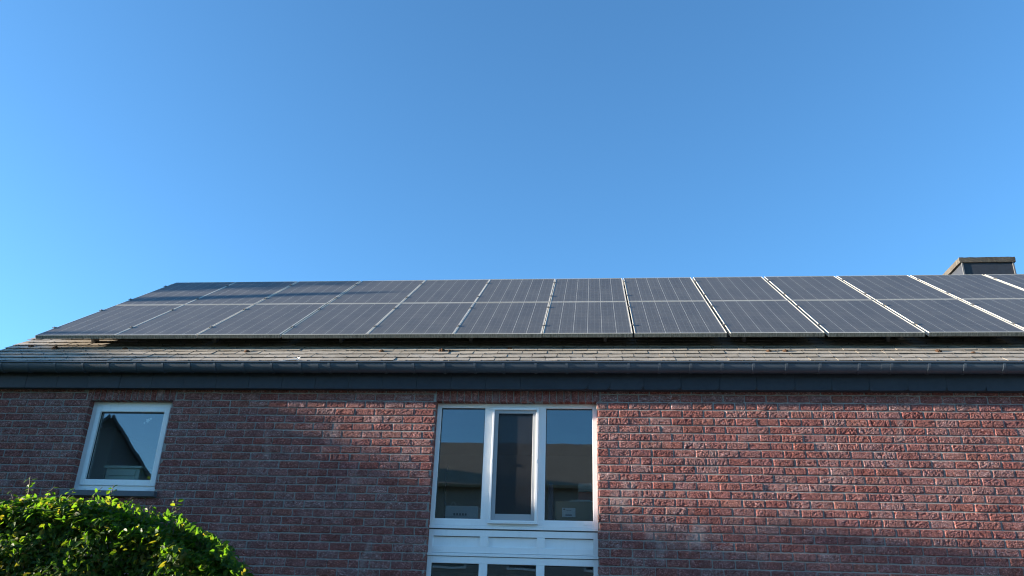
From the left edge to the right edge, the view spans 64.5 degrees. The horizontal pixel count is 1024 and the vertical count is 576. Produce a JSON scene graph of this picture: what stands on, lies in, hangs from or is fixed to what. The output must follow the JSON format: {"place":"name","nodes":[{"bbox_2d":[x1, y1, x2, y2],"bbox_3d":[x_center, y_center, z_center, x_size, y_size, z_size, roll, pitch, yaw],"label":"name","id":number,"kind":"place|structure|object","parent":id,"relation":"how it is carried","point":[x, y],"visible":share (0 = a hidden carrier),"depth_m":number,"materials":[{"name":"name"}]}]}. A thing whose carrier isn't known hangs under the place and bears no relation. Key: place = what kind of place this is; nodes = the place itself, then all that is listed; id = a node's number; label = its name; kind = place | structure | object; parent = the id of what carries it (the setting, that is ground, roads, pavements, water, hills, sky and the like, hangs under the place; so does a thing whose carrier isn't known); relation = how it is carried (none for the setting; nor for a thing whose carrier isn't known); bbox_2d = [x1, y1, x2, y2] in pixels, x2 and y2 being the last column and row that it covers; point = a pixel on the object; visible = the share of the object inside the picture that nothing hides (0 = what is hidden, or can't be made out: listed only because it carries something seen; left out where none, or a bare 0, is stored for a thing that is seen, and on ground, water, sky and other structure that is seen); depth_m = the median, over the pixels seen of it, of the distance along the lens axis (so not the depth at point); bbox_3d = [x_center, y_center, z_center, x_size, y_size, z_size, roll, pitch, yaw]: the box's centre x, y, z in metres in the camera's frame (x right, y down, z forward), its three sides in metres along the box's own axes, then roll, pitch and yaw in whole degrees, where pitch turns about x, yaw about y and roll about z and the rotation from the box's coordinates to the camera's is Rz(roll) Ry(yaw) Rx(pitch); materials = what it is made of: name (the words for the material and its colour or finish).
{"place":"outdoors","nodes":[
{"label":"outdoors","id":0,"kind":"place"},
{"bbox_2d":[0,0,1023,349],"label":"sky","id":1,"kind":"structure","parent":0,"point":[146,146],"materials":[{"name":"blue"}]},
{"label":"lawn ground","id":2,"kind":"structure","parent":0,"visible":0},
{"bbox_2d":[0,476,253,575],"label":"hedge","id":3,"kind":"object","parent":2,"relation":"on","point":[144,543],"visible":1,"depth_m":4.80,"materials":[{"name":"green plant"}]},
{"bbox_2d":[0,257,1023,575],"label":"brick house","id":4,"kind":"structure","parent":2,"relation":"on","point":[728,455],"depth_m":8.21,"materials":[{"name":"brick"}]},
{"bbox_2d":[88,428,116,478],"bbox_3d":[-5.020,2.365,9.772,0.200,1.370,0.050,-1,-23,6],"label":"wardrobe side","id":5,"kind":"object","parent":4,"relation":"in","point":[103,448],"visible":0.36,"depth_m":9.90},
{"bbox_2d":[59,402,171,497],"bbox_3d":[-4.162,1.714,8.675,1.030,1.034,0.225,-1,-23,6],"label":"window","id":6,"kind":"structure","parent":4,"relation":"in","point":[83,486],"depth_m":8.67,"materials":[{"name":"white plastic"}]},
{"bbox_2d":[103,465,151,479],"bbox_3d":[-4.306,2.397,9.022,0.450,0.762,0.395,-1,-23,6],"label":"cabinet","id":7,"kind":"object","parent":4,"relation":"in","point":[129,472],"visible":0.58,"depth_m":8.98,"materials":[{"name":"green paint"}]},
{"bbox_2d":[91,329,889,342],"bbox_3d":[0.949,0.556,9.313,13.000,0.153,0.137,-1,-23,6],"label":"mounting rail","id":8,"kind":"object","parent":4,"relation":"attached to","point":[743,339],"visible":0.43,"depth_m":9.41,"materials":[{"name":"grey metal"}]},
{"bbox_2d":[35,305,182,338],"bbox_3d":[-5.080,0.409,10.358,1.014,0.061,1.655,-1,11,6],"label":"solar panel","id":9,"kind":"object","parent":8,"relation":"attached to","point":[110,322],"visible":0.95,"depth_m":10.16,"materials":[{"name":"glass"}]},
{"bbox_2d":[115,304,253,338],"bbox_3d":[-4.090,0.401,10.258,1.014,0.061,1.655,-1,11,6],"label":"solar panel","id":10,"kind":"object","parent":8,"relation":"attached to","point":[187,322],"visible":0.9,"depth_m":10.05,"materials":[{"name":"glass"}]},
{"bbox_2d":[197,304,325,337],"bbox_3d":[-3.084,0.390,10.155,1.014,0.061,1.655,-1,11,6],"label":"solar panel","id":11,"kind":"object","parent":8,"relation":"attached to","point":[266,321],"visible":0.93,"depth_m":9.97,"materials":[{"name":"glass"}]},
{"bbox_2d":[282,303,399,337],"bbox_3d":[-2.076,0.383,10.054,1.014,0.062,1.655,-1,11,6],"label":"solar panel","id":12,"kind":"object","parent":8,"relation":"attached to","point":[344,321],"visible":0.95,"depth_m":9.86,"materials":[{"name":"glass"}]},
{"bbox_2d":[367,303,473,337],"bbox_3d":[-1.081,0.373,9.952,1.014,0.061,1.655,-1,11,6],"label":"solar panel","id":13,"kind":"object","parent":8,"relation":"attached to","point":[422,320],"visible":0.94,"depth_m":9.74,"materials":[{"name":"glass"}]},
{"bbox_2d":[454,302,549,337],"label":"solar panel","id":14,"kind":"object","parent":8,"relation":"attached to","point":[508,320],"visible":0.97,"depth_m":9.65,"materials":[{"name":"glass"}]},
{"bbox_2d":[542,301,632,336],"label":"solar panel","id":15,"kind":"object","parent":8,"relation":"attached to","point":[587,319],"visible":1,"depth_m":9.55,"materials":[{"name":"glass"}]},
{"bbox_2d":[627,301,726,336],"bbox_3d":[1.907,0.346,9.650,1.014,0.061,1.655,-1,11,6],"label":"solar panel","id":16,"kind":"object","parent":8,"relation":"attached to","point":[674,318],"visible":1,"depth_m":9.46,"materials":[{"name":"glass"}]},
{"bbox_2d":[709,300,824,336],"bbox_3d":[2.926,0.336,9.546,1.014,0.061,1.655,-1,11,6],"label":"solar panel","id":17,"kind":"object","parent":8,"relation":"attached to","point":[773,318],"visible":1,"depth_m":9.34,"materials":[{"name":"glass"}]},
{"bbox_2d":[792,300,924,336],"bbox_3d":[3.950,0.329,9.443,1.014,0.061,1.655,-1,11,6],"label":"solar panel","id":18,"kind":"object","parent":8,"relation":"attached to","point":[851,318],"visible":0.98,"depth_m":9.24,"materials":[{"name":"glass"}]},
{"bbox_2d":[876,299,1023,335],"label":"solar panel","id":19,"kind":"object","parent":8,"relation":"attached to","point":[943,317],"visible":0.96,"depth_m":9.15,"materials":[{"name":"glass"}]},
{"bbox_2d":[961,299,1023,329],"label":"solar panel","id":20,"kind":"object","parent":8,"relation":"attached to","point":[1010,311],"visible":0.88,"depth_m":9.57,"materials":[{"name":"glass"}]},
{"bbox_2d":[426,404,598,575],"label":"window","id":21,"kind":"structure","parent":4,"relation":"in","point":[531,539],"depth_m":8.01,"materials":[{"name":"white plastic"}]},
{"bbox_3d":[0.038,2.728,8.561,2.100,0.045,0.800,-1,-23,6],"label":"table","id":22,"kind":"object","parent":4,"relation":"on","visible":0},
{"bbox_2d":[444,465,447,517],"bbox_3d":[-0.708,2.304,8.666,0.040,0.802,0.082,-10,-26,26],"label":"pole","id":23,"kind":"object","parent":22,"relation":"on","point":[445,490],"visible":0.57,"depth_m":8.70,"materials":[{"name":"grey"}]},
{"bbox_2d":[445,502,479,518],"bbox_3d":[-0.518,2.499,8.650,0.350,0.401,0.326,-1,-23,6],"label":"storage box","id":24,"kind":"object","parent":22,"relation":"on","point":[462,511],"visible":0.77,"depth_m":8.54,"materials":[{"name":"grey"}]},
{"bbox_2d":[548,483,553,519],"bbox_3d":[0.413,2.390,8.586,0.048,0.610,0.250,-1,-23,6],"label":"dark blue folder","id":25,"kind":"object","parent":22,"relation":"on","point":[550,501],"visible":0.56,"depth_m":8.53,"materials":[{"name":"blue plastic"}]},
{"bbox_2d":[555,501,592,520],"bbox_3d":[0.682,2.479,8.520,0.445,0.412,0.349,-1,-23,6],"label":"cardboard box","id":26,"kind":"object","parent":22,"relation":"on","point":[574,510],"visible":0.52,"depth_m":8.41,"materials":[{"name":"brown paper"}]},
{"bbox_2d":[571,500,591,501],"bbox_3d":[0.740,2.264,8.563,0.255,0.018,0.230,-1,-23,6],"label":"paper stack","id":27,"kind":"object","parent":26,"relation":"on","point":[582,500],"visible":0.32,"depth_m":8.46,"materials":[{"name":"white"}]},
{"bbox_2d":[578,483,591,500],"bbox_3d":[0.803,2.227,8.767,0.170,0.212,0.115,-1,-23,6],"label":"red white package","id":28,"kind":"object","parent":26,"relation":"on","point":[584,491],"visible":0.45,"depth_m":8.72,"materials":[{"name":"grey"}]},
{"bbox_3d":[1.111,0.233,10.943,13.000,0.153,0.137,-1,-23,6],"label":"mounting rail","id":29,"kind":"object","parent":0,"visible":0},
{"bbox_2d":[117,282,234,304],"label":"solar panel","id":30,"kind":"object","parent":29,"relation":"attached to","point":[182,293],"visible":0.82,"depth_m":11.91,"materials":[{"name":"glass"}]},
{"bbox_2d":[185,281,297,304],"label":"solar panel","id":31,"kind":"object","parent":29,"relation":"attached to","point":[254,293],"visible":0.86,"depth_m":11.80,"materials":[{"name":"glass"}]},
{"bbox_2d":[257,281,360,304],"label":"solar panel","id":32,"kind":"object","parent":29,"relation":"attached to","point":[313,292],"visible":0.77,"depth_m":11.71,"materials":[{"name":"glass"}]},
{"bbox_2d":[328,280,424,303],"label":"solar panel","id":33,"kind":"object","parent":29,"relation":"attached to","point":[388,291],"visible":0.84,"depth_m":11.60,"materials":[{"name":"glass"}]},
{"bbox_2d":[402,279,489,302],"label":"solar panel","id":34,"kind":"object","parent":29,"relation":"attached to","point":[448,291],"visible":0.84,"depth_m":11.49,"materials":[{"name":"glass"}]},
{"bbox_2d":[475,279,554,302],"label":"solar panel","id":35,"kind":"object","parent":29,"relation":"attached to","point":[514,290],"visible":0.9,"depth_m":11.40,"materials":[{"name":"glass"}]},
{"bbox_2d":[550,278,625,301],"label":"solar panel","id":36,"kind":"object","parent":29,"relation":"attached to","point":[591,290],"visible":0.88,"depth_m":11.30,"materials":[{"name":"glass"}]},
{"bbox_2d":[623,277,705,300],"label":"solar panel","id":37,"kind":"object","parent":29,"relation":"attached to","point":[665,289],"visible":0.93,"depth_m":11.20,"materials":[{"name":"glass"}]},
{"bbox_2d":[693,277,786,303],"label":"solar panel","id":38,"kind":"object","parent":29,"relation":"attached to","point":[735,288],"visible":0.92,"depth_m":11.09,"materials":[{"name":"glass"}]},
{"bbox_2d":[764,276,871,302],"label":"solar panel","id":39,"kind":"object","parent":29,"relation":"attached to","point":[790,288],"visible":0.87,"depth_m":10.99,"materials":[{"name":"glass"}]},
{"bbox_2d":[837,275,956,301],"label":"solar panel","id":40,"kind":"object","parent":29,"relation":"attached to","point":[887,287],"visible":0.84,"depth_m":10.89,"materials":[{"name":"glass"}]},
{"bbox_2d":[910,274,1023,299],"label":"solar panel","id":41,"kind":"object","parent":29,"relation":"attached to","point":[973,286],"visible":0.84,"depth_m":10.81,"materials":[{"name":"glass"}]},
{"bbox_2d":[985,274,1023,289],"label":"solar panel","id":42,"kind":"object","parent":29,"relation":"attached to","point":[1016,280],"visible":0.82,"depth_m":11.28,"materials":[{"name":"glass"}]}
]}

